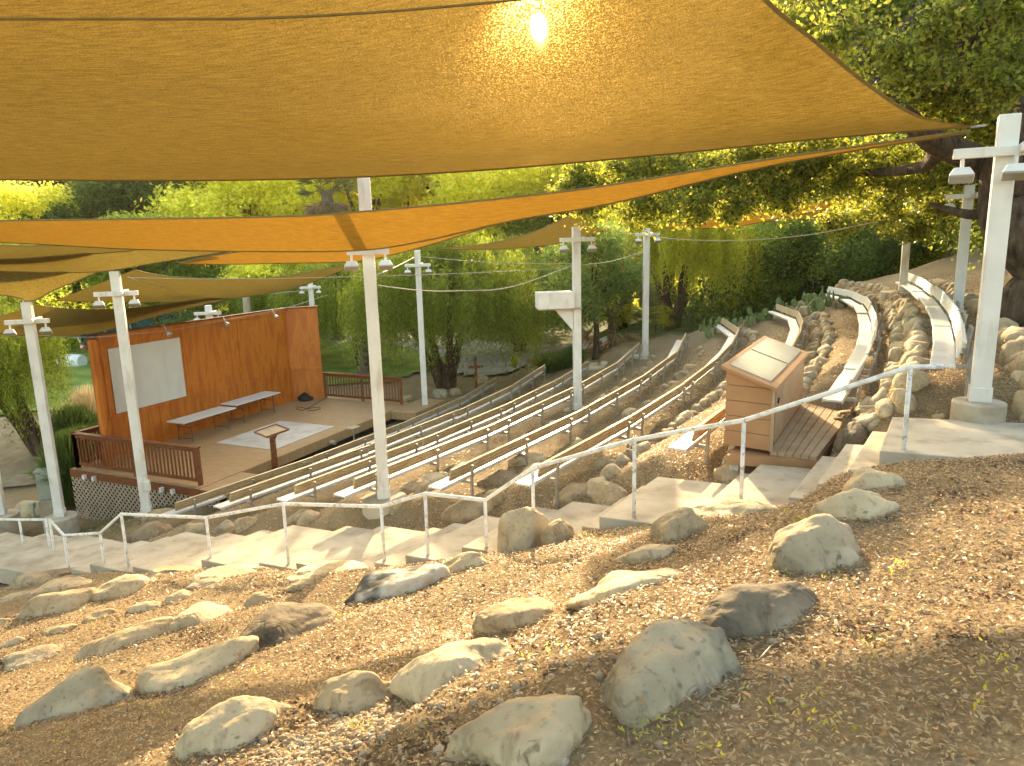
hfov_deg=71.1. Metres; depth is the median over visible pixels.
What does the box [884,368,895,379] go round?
stone
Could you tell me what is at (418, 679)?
boulder
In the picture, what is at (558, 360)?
grass clump
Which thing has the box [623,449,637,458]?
stone
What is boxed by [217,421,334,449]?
floor sheet
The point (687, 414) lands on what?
stone
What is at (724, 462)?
stone
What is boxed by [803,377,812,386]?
stone
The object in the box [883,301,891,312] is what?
stone
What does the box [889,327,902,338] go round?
stone
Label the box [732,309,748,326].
prickly pear
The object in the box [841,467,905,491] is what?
boulder
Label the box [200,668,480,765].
pebbles
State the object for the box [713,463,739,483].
boulder
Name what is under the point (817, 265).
shrub
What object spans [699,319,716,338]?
prickly pear
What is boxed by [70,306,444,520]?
stage
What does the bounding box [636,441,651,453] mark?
stone
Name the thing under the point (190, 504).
bench
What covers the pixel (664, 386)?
stone
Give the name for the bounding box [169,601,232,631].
boulder
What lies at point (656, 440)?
stone
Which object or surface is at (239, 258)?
shade sail
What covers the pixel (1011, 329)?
stone
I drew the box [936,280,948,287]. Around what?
stone
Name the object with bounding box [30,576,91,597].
boulder
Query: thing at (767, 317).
prickly pear
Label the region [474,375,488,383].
stone
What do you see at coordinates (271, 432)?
lectern
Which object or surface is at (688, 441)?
bench
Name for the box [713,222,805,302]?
shrub
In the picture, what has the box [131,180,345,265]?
tree
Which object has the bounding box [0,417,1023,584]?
concrete stairs
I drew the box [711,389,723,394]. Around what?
stone
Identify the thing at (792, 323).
bench
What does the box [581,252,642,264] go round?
cable
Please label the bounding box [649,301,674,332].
shrub
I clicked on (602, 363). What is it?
stone
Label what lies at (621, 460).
stone
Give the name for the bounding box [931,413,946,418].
boulder
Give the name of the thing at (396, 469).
bench
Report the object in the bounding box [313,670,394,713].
boulder
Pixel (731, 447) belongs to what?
stone
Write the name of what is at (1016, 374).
boulder
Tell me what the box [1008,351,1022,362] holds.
stone
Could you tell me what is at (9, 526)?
light pole
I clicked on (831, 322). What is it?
stone
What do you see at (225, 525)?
stone
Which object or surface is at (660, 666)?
boulder
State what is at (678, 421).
stone
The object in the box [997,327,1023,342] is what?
stone
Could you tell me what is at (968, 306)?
stone
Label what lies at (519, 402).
bench
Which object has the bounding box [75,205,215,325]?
tree
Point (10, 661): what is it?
boulder
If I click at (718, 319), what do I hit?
prickly pear
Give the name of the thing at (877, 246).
shrub
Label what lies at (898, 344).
stone
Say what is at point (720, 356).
bench
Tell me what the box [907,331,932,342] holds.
stone
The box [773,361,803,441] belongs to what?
door
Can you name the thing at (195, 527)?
boulder
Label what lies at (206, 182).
tree
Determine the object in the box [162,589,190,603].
boulder
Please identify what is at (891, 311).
stone
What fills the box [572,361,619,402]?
bench
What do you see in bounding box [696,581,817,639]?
boulder
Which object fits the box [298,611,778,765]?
gravel
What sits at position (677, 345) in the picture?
bench
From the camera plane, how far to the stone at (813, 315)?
25.83 m
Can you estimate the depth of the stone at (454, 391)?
31.48 m
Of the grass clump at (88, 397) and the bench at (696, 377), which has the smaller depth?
the bench at (696, 377)
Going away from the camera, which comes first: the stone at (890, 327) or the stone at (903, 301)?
the stone at (890, 327)
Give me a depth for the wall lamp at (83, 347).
20.19 m
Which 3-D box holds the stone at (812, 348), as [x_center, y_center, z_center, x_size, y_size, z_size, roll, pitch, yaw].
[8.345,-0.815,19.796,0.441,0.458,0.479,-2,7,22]
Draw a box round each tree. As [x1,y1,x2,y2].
[0,181,95,301]
[0,197,32,244]
[0,296,81,456]
[4,181,183,307]
[10,181,81,308]
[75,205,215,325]
[109,181,205,270]
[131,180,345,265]
[138,181,227,267]
[173,216,246,314]
[215,252,330,311]
[219,264,350,349]
[267,258,424,365]
[269,175,428,266]
[295,178,357,340]
[322,179,454,211]
[331,229,553,391]
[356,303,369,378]
[404,169,538,253]
[406,173,531,219]
[440,227,587,351]
[477,169,611,259]
[489,161,633,245]
[529,209,661,359]
[544,0,1023,326]
[568,206,680,330]
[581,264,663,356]
[605,186,764,330]
[615,151,712,303]
[705,135,890,229]
[866,62,955,163]
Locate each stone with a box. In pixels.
[14,500,39,516]
[212,519,233,534]
[296,510,319,526]
[390,502,401,514]
[403,395,414,401]
[414,480,433,493]
[430,389,448,398]
[448,388,461,394]
[448,462,464,475]
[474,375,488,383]
[485,489,504,512]
[523,463,539,475]
[567,437,582,448]
[586,476,606,496]
[589,362,598,365]
[599,361,607,365]
[599,463,621,479]
[609,386,619,391]
[613,452,631,467]
[621,378,628,385]
[621,408,636,419]
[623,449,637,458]
[631,371,639,377]
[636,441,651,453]
[642,400,651,405]
[648,355,657,360]
[648,433,667,442]
[660,383,670,391]
[667,422,677,427]
[673,371,689,380]
[673,417,685,425]
[675,410,694,420]
[682,364,696,370]
[691,404,704,412]
[699,398,710,408]
[704,391,717,402]
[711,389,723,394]
[715,384,725,390]
[722,455,726,465]
[727,445,734,453]
[747,330,759,339]
[798,306,805,313]
[802,386,809,395]
[803,371,816,380]
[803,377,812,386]
[804,351,816,364]
[804,365,821,372]
[806,345,819,351]
[807,323,818,331]
[808,341,820,346]
[809,356,828,364]
[810,311,818,319]
[813,331,821,339]
[817,344,832,355]
[818,313,829,322]
[819,352,828,357]
[821,323,830,331]
[821,325,834,336]
[821,332,836,342]
[821,335,835,344]
[822,320,833,324]
[838,279,848,287]
[851,287,858,291]
[866,283,873,290]
[867,387,888,404]
[871,296,877,306]
[873,283,884,291]
[875,398,894,418]
[877,365,898,389]
[879,380,891,389]
[880,299,888,314]
[880,378,891,383]
[881,308,894,323]
[882,361,896,372]
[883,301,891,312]
[883,321,888,330]
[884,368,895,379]
[885,309,896,321]
[888,322,895,331]
[888,341,904,349]
[888,347,903,361]
[889,291,903,297]
[889,294,903,300]
[889,313,897,324]
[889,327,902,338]
[889,332,903,343]
[891,388,917,414]
[892,313,903,322]
[892,320,901,330]
[892,369,930,391]
[896,298,905,307]
[898,302,915,313]
[899,298,910,307]
[899,350,924,365]
[901,315,922,328]
[902,308,911,319]
[903,317,924,336]
[903,361,923,371]
[904,335,929,347]
[904,340,928,351]
[906,343,922,351]
[906,356,931,370]
[907,321,926,336]
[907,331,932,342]
[909,308,920,315]
[912,348,927,357]
[915,345,927,354]
[923,319,930,327]
[932,278,942,285]
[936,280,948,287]
[945,282,953,292]
[963,293,978,306]
[964,298,978,310]
[970,299,978,315]
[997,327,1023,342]
[998,317,1018,328]
[999,326,1023,342]
[999,340,1023,362]
[1004,331,1023,343]
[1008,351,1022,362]
[1011,351,1023,371]
[1019,374,1023,389]
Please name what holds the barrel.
on the lawn at (334, 363)
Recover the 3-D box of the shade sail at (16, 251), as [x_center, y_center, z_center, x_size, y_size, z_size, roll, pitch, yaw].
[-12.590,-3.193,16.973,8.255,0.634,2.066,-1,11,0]
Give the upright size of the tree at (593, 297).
6.793 m
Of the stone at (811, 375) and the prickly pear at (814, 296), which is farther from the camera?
the prickly pear at (814, 296)
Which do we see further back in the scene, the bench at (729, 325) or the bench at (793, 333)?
the bench at (729, 325)
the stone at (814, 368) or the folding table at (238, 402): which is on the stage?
the folding table at (238, 402)
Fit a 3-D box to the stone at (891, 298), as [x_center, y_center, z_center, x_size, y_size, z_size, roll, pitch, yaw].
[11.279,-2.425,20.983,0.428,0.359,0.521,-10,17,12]
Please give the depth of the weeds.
2.87 m
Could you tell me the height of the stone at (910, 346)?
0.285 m
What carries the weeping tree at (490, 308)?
on the ground at (660, 347)
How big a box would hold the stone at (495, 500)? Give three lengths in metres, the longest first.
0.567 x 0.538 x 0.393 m
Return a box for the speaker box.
[535,290,581,329]
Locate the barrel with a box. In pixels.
[56,354,86,366]
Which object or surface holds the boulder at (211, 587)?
on the ground at (660, 347)
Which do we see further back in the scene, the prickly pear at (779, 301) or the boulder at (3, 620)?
the prickly pear at (779, 301)
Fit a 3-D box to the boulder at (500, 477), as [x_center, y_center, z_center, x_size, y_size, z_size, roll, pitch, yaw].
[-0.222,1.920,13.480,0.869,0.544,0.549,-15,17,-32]
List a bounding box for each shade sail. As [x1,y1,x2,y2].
[0,0,985,180]
[0,129,970,252]
[0,245,134,257]
[0,250,226,272]
[0,271,98,301]
[0,298,229,336]
[55,265,344,302]
[179,227,486,264]
[439,214,603,249]
[665,193,909,227]
[761,202,866,222]
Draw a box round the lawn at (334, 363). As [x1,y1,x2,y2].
[0,341,444,414]
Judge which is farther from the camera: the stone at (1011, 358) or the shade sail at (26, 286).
the shade sail at (26, 286)
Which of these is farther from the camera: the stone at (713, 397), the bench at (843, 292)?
the bench at (843, 292)
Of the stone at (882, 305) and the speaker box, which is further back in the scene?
the stone at (882, 305)
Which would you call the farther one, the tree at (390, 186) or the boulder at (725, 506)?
the tree at (390, 186)
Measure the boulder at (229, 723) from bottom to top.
0.445 m
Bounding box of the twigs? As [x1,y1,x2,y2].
[2,468,1020,758]
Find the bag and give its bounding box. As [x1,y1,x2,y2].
[297,392,313,401]
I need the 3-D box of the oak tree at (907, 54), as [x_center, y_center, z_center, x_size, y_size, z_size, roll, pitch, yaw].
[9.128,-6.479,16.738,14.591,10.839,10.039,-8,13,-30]
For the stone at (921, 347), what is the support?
on the ground at (660, 347)
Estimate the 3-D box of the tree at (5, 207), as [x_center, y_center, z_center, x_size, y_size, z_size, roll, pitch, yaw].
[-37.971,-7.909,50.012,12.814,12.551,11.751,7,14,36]
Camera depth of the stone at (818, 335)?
21.79 m
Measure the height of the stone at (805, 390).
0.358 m
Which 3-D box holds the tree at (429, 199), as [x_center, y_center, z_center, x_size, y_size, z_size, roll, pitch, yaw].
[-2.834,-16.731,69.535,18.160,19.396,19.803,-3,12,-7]
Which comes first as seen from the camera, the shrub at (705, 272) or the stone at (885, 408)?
the stone at (885, 408)
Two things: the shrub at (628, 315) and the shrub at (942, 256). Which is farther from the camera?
the shrub at (628, 315)
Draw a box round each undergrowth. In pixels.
[658,235,981,330]
[676,226,978,318]
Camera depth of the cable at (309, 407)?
27.42 m
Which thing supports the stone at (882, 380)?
on the ground at (660, 347)
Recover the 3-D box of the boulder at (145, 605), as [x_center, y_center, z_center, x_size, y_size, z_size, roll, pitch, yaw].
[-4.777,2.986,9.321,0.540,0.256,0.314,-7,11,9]
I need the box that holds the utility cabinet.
[33,467,53,517]
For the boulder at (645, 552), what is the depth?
6.25 m
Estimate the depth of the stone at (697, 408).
15.81 m
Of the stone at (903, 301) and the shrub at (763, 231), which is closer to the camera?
the stone at (903, 301)
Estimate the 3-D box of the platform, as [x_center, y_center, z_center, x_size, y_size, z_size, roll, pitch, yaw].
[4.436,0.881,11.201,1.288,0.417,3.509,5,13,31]
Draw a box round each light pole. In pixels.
[0,474,22,533]
[3,301,80,535]
[92,271,155,517]
[194,305,220,319]
[299,283,321,305]
[344,177,406,519]
[404,250,431,404]
[559,227,596,411]
[631,228,660,359]
[879,199,923,310]
[945,185,977,312]
[948,113,1023,423]
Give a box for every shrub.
[0,292,52,312]
[140,302,228,325]
[597,293,638,325]
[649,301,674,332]
[697,253,728,292]
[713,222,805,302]
[715,285,755,318]
[719,208,817,308]
[735,178,841,281]
[744,201,875,294]
[781,193,900,292]
[806,206,958,281]
[877,239,946,275]
[890,192,979,257]
[909,231,982,268]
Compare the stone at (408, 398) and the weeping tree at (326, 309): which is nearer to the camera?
the stone at (408, 398)
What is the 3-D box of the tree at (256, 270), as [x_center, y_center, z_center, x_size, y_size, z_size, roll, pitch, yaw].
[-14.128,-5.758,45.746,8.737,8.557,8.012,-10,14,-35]
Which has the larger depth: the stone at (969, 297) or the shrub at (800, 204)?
the shrub at (800, 204)
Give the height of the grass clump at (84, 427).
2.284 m
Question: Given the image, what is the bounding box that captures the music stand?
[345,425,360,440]
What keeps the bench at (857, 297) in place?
on the ground at (660, 347)
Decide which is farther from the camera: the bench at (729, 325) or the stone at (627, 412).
the bench at (729, 325)
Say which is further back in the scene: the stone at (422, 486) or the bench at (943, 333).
the stone at (422, 486)
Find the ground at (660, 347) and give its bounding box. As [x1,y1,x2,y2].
[0,181,1023,765]
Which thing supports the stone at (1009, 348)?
on the ground at (660, 347)
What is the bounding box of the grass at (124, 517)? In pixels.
[25,503,174,538]
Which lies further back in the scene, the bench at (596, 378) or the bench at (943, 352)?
the bench at (596, 378)
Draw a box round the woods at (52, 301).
[1,183,735,347]
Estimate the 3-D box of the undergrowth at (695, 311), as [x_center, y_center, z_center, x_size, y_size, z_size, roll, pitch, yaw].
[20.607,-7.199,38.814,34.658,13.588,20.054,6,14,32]
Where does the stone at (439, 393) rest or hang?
on the ground at (660, 347)
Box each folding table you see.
[166,406,235,441]
[220,391,280,422]
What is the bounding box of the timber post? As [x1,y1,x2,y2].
[242,297,250,312]
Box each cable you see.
[38,295,326,337]
[128,268,562,278]
[296,398,325,410]
[420,256,571,263]
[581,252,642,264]
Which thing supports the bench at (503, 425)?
on the ground at (660, 347)
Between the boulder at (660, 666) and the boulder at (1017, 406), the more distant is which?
the boulder at (1017, 406)
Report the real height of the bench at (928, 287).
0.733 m
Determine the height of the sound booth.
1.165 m
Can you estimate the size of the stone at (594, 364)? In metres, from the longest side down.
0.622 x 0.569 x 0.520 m
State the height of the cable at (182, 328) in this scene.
0.380 m
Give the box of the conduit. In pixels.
[29,502,35,517]
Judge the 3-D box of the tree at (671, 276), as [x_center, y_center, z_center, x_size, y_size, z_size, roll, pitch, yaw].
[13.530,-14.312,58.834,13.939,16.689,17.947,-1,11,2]
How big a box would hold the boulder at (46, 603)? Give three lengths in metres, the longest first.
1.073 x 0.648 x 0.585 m
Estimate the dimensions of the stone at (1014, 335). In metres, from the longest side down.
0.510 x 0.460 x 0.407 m
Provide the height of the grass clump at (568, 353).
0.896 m
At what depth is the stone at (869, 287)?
25.36 m
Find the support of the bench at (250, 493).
on the ground at (660, 347)
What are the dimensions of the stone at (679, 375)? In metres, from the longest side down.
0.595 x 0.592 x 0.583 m
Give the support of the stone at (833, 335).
on the ground at (660, 347)
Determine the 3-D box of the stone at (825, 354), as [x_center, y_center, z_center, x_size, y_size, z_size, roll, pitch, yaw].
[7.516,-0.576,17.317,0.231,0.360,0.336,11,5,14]
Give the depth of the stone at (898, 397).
9.41 m
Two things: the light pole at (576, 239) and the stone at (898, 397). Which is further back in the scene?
the light pole at (576, 239)
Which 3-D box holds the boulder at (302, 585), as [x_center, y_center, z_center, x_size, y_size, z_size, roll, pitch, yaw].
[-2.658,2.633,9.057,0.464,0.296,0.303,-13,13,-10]
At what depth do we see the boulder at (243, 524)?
14.39 m
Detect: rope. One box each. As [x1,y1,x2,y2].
[131,278,304,293]
[377,265,571,291]
[621,202,954,240]
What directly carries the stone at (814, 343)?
on the ground at (660, 347)
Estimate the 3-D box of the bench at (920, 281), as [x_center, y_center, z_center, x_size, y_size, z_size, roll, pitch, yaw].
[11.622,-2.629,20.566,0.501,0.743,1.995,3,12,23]
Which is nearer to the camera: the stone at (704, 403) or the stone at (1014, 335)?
the stone at (1014, 335)
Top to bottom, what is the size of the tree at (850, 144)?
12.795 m
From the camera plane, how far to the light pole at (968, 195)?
16.61 m
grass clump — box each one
[22,425,99,507]
[33,402,98,433]
[52,382,97,432]
[58,422,93,454]
[508,354,519,366]
[527,352,561,372]
[541,350,562,370]
[545,347,571,369]
[552,345,592,365]
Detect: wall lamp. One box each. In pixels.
[74,337,86,350]
[161,324,171,336]
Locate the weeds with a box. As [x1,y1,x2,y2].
[7,508,1023,762]
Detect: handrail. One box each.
[0,518,50,546]
[48,364,946,568]
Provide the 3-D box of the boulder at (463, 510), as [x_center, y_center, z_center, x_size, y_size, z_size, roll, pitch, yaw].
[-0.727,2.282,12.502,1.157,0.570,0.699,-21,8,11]
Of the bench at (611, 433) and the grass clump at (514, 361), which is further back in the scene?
the grass clump at (514, 361)
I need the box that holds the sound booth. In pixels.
[721,336,808,451]
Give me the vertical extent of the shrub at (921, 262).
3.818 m
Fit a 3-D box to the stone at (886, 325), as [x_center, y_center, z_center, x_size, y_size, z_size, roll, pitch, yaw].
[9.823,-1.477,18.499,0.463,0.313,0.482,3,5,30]
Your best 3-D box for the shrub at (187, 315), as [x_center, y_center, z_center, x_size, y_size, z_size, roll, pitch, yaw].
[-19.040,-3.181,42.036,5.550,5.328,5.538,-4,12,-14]
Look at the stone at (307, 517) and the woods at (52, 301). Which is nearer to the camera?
the stone at (307, 517)
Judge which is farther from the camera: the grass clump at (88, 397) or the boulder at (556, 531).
the grass clump at (88, 397)
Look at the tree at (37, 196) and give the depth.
52.41 m
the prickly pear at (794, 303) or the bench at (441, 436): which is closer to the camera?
the bench at (441, 436)
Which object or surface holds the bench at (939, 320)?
on the ground at (660, 347)
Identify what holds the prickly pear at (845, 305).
on the ground at (660, 347)
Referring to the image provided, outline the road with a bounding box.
[42,302,606,375]
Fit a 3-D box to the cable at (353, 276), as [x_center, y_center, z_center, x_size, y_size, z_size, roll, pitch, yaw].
[-3.873,-2.778,18.284,11.705,0.142,1.990,-3,12,-9]
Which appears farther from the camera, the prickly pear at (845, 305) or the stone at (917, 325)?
the prickly pear at (845, 305)
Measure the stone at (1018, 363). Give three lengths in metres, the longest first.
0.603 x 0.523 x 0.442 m
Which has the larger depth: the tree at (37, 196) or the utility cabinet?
the tree at (37, 196)
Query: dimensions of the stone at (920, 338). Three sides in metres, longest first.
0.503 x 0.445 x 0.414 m
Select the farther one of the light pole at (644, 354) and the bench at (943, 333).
the light pole at (644, 354)
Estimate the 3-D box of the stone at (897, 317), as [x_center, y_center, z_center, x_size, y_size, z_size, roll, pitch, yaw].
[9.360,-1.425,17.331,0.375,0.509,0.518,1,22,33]
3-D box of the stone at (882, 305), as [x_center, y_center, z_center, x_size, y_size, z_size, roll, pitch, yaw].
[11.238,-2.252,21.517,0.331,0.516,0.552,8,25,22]
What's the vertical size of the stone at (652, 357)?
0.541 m
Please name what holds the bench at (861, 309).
on the ground at (660, 347)
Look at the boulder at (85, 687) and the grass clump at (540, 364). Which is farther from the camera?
the grass clump at (540, 364)
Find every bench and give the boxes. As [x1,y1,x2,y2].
[162,456,312,519]
[213,445,369,513]
[276,438,423,508]
[312,422,402,471]
[333,423,495,498]
[367,410,457,455]
[401,397,461,430]
[420,405,504,450]
[428,412,576,494]
[455,385,513,419]
[461,377,496,404]
[491,387,572,442]
[502,380,556,415]
[512,364,545,396]
[514,415,631,508]
[553,361,588,390]
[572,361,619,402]
[572,376,642,432]
[616,342,640,376]
[626,383,685,435]
[639,351,678,393]
[668,333,688,365]
[668,406,724,463]
[680,359,717,402]
[709,342,734,378]
[713,318,740,342]
[721,329,742,355]
[768,304,799,324]
[785,332,804,349]
[787,320,806,347]
[788,311,806,330]
[819,286,853,307]
[822,355,874,403]
[842,291,868,310]
[844,335,881,382]
[853,296,875,316]
[855,323,883,362]
[857,305,880,325]
[859,312,882,337]
[895,273,921,288]
[904,276,931,296]
[911,282,937,302]
[918,285,949,313]
[925,292,958,326]
[929,299,966,330]
[930,323,973,395]
[932,311,972,361]
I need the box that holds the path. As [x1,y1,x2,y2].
[0,417,96,486]
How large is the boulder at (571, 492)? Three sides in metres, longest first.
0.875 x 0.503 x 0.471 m
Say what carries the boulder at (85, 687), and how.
on the ground at (660, 347)
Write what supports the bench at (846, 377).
on the ground at (660, 347)
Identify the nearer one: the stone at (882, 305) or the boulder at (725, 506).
the boulder at (725, 506)
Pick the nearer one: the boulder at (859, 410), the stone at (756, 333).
the boulder at (859, 410)
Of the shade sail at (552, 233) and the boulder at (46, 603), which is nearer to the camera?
the boulder at (46, 603)
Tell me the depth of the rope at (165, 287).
20.98 m
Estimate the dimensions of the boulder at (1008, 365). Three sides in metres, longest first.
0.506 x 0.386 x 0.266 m
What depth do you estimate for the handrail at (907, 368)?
9.31 m
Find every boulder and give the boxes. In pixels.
[0,589,35,602]
[0,618,11,624]
[0,636,25,647]
[2,641,71,670]
[12,571,51,588]
[12,665,136,730]
[13,587,97,620]
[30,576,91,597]
[41,623,77,634]
[44,567,74,581]
[73,616,173,661]
[82,608,117,622]
[92,574,156,600]
[126,521,172,543]
[127,601,160,612]
[134,635,258,694]
[141,508,173,522]
[146,564,197,576]
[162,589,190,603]
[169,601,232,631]
[173,695,290,760]
[185,522,209,532]
[185,564,255,589]
[204,584,222,588]
[233,516,257,532]
[238,602,337,651]
[243,591,274,606]
[252,566,274,570]
[282,579,316,592]
[285,560,367,581]
[286,509,308,524]
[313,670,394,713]
[344,564,450,604]
[389,637,513,703]
[398,472,447,490]
[440,495,484,522]
[442,551,488,571]
[442,694,591,765]
[471,597,554,634]
[477,469,517,485]
[497,507,548,552]
[507,452,546,466]
[540,519,574,546]
[552,482,586,506]
[565,568,683,611]
[590,456,615,469]
[591,480,629,505]
[599,619,745,727]
[616,544,677,563]
[650,507,708,542]
[690,498,777,517]
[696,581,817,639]
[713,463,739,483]
[763,513,861,574]
[810,488,899,520]
[832,421,868,454]
[833,410,849,420]
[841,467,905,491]
[850,397,871,411]
[852,405,874,414]
[852,412,880,431]
[856,396,869,416]
[859,408,874,415]
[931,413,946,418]
[1004,360,1014,369]
[1010,370,1023,381]
[1010,389,1023,422]
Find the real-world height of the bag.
0.330 m
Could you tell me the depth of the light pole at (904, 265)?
22.08 m
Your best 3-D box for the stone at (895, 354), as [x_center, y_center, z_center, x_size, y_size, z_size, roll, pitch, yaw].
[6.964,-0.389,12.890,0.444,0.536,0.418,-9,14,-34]
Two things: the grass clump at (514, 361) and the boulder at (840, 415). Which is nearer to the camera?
the boulder at (840, 415)
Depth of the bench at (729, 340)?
24.48 m
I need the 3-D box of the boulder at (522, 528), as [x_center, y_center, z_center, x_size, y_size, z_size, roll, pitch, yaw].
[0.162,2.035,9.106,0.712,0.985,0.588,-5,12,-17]
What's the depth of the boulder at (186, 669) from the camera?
6.17 m
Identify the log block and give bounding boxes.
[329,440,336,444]
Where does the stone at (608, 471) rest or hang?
on the ground at (660, 347)
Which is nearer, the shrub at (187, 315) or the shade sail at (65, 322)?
the shade sail at (65, 322)
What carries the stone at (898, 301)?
on the ground at (660, 347)
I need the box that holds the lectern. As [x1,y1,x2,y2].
[254,423,289,469]
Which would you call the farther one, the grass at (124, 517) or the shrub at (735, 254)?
the shrub at (735, 254)
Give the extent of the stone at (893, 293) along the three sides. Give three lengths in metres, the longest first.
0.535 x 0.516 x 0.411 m
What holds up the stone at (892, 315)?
on the ground at (660, 347)
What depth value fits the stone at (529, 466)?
13.45 m
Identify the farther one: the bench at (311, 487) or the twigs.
the bench at (311, 487)
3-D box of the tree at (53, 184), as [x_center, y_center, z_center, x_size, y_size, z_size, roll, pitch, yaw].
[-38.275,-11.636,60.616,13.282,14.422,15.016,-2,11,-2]
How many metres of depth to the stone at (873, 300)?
23.80 m
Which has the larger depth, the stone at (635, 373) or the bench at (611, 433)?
the stone at (635, 373)
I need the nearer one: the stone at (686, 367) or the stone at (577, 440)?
the stone at (577, 440)
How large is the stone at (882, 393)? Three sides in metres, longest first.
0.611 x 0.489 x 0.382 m
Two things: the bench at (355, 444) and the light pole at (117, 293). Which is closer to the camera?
the light pole at (117, 293)
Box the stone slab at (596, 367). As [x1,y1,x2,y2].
[585,365,605,370]
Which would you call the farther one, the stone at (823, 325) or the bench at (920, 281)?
the stone at (823, 325)
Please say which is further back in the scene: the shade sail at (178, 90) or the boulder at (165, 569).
the boulder at (165, 569)
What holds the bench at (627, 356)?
on the ground at (660, 347)
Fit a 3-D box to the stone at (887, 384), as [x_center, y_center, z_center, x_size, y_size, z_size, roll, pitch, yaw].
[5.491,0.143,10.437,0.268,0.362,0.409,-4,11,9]
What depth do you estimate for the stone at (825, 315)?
24.61 m
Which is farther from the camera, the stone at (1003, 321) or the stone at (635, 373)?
the stone at (635, 373)
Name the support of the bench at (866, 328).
on the ground at (660, 347)
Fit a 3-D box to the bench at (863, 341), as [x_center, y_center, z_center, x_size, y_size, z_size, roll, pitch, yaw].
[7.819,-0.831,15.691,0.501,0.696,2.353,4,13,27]
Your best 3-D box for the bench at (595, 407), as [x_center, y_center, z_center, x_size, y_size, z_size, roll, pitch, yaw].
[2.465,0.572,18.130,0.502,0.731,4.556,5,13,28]
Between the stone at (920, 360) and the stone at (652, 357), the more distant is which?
the stone at (652, 357)
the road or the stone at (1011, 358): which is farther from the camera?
the road
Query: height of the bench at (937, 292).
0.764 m
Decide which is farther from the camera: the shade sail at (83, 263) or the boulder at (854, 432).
the shade sail at (83, 263)
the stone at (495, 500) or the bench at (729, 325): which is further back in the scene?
the bench at (729, 325)
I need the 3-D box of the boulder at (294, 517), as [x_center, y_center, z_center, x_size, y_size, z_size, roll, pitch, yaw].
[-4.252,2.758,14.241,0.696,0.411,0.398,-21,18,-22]
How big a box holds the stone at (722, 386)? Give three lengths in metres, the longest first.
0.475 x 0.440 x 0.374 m
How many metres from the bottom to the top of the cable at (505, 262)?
0.172 m
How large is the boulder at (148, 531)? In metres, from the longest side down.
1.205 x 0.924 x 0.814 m
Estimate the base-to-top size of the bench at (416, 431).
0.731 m
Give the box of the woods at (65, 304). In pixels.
[0,181,705,351]
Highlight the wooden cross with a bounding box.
[468,356,482,388]
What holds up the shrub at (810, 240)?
on the ground at (660, 347)
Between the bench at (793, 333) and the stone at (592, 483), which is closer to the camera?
the stone at (592, 483)
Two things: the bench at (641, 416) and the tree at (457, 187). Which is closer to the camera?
the bench at (641, 416)
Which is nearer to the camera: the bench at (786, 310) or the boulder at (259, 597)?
the boulder at (259, 597)
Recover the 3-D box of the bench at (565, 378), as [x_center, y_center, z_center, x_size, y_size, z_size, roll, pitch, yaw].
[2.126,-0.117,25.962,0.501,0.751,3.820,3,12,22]
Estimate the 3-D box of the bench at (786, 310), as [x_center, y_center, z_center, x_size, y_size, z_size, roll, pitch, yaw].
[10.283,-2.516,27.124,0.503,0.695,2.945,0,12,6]
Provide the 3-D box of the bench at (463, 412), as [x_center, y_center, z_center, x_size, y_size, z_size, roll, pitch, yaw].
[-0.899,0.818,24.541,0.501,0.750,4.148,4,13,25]
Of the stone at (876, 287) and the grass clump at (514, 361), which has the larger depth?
the grass clump at (514, 361)
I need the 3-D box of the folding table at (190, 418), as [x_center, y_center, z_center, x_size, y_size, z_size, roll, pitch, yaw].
[-10.211,1.382,23.740,0.760,0.721,2.220,4,13,24]
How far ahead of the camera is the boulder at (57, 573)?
13.24 m
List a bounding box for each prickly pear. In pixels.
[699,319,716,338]
[709,316,728,327]
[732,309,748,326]
[747,306,767,326]
[757,307,779,320]
[776,297,795,313]
[791,292,812,308]
[803,293,818,302]
[806,286,825,312]
[816,290,834,311]
[825,290,850,307]
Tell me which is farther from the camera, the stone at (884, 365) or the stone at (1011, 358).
the stone at (884, 365)
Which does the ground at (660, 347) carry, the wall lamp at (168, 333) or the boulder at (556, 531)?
the boulder at (556, 531)
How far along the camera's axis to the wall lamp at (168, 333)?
22.77 m
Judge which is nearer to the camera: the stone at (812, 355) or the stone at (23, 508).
the stone at (812, 355)
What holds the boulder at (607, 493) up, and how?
on the ground at (660, 347)
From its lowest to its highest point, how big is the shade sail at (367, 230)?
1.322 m
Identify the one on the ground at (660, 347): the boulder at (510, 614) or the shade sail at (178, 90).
the boulder at (510, 614)
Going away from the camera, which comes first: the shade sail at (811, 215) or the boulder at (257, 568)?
the boulder at (257, 568)
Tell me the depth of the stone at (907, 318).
15.42 m
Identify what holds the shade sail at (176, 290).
attached to the light pole at (117, 293)
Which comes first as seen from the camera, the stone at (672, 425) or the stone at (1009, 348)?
the stone at (1009, 348)
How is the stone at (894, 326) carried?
on the ground at (660, 347)
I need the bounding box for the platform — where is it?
[727,403,841,470]
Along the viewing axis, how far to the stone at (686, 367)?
22.93 m

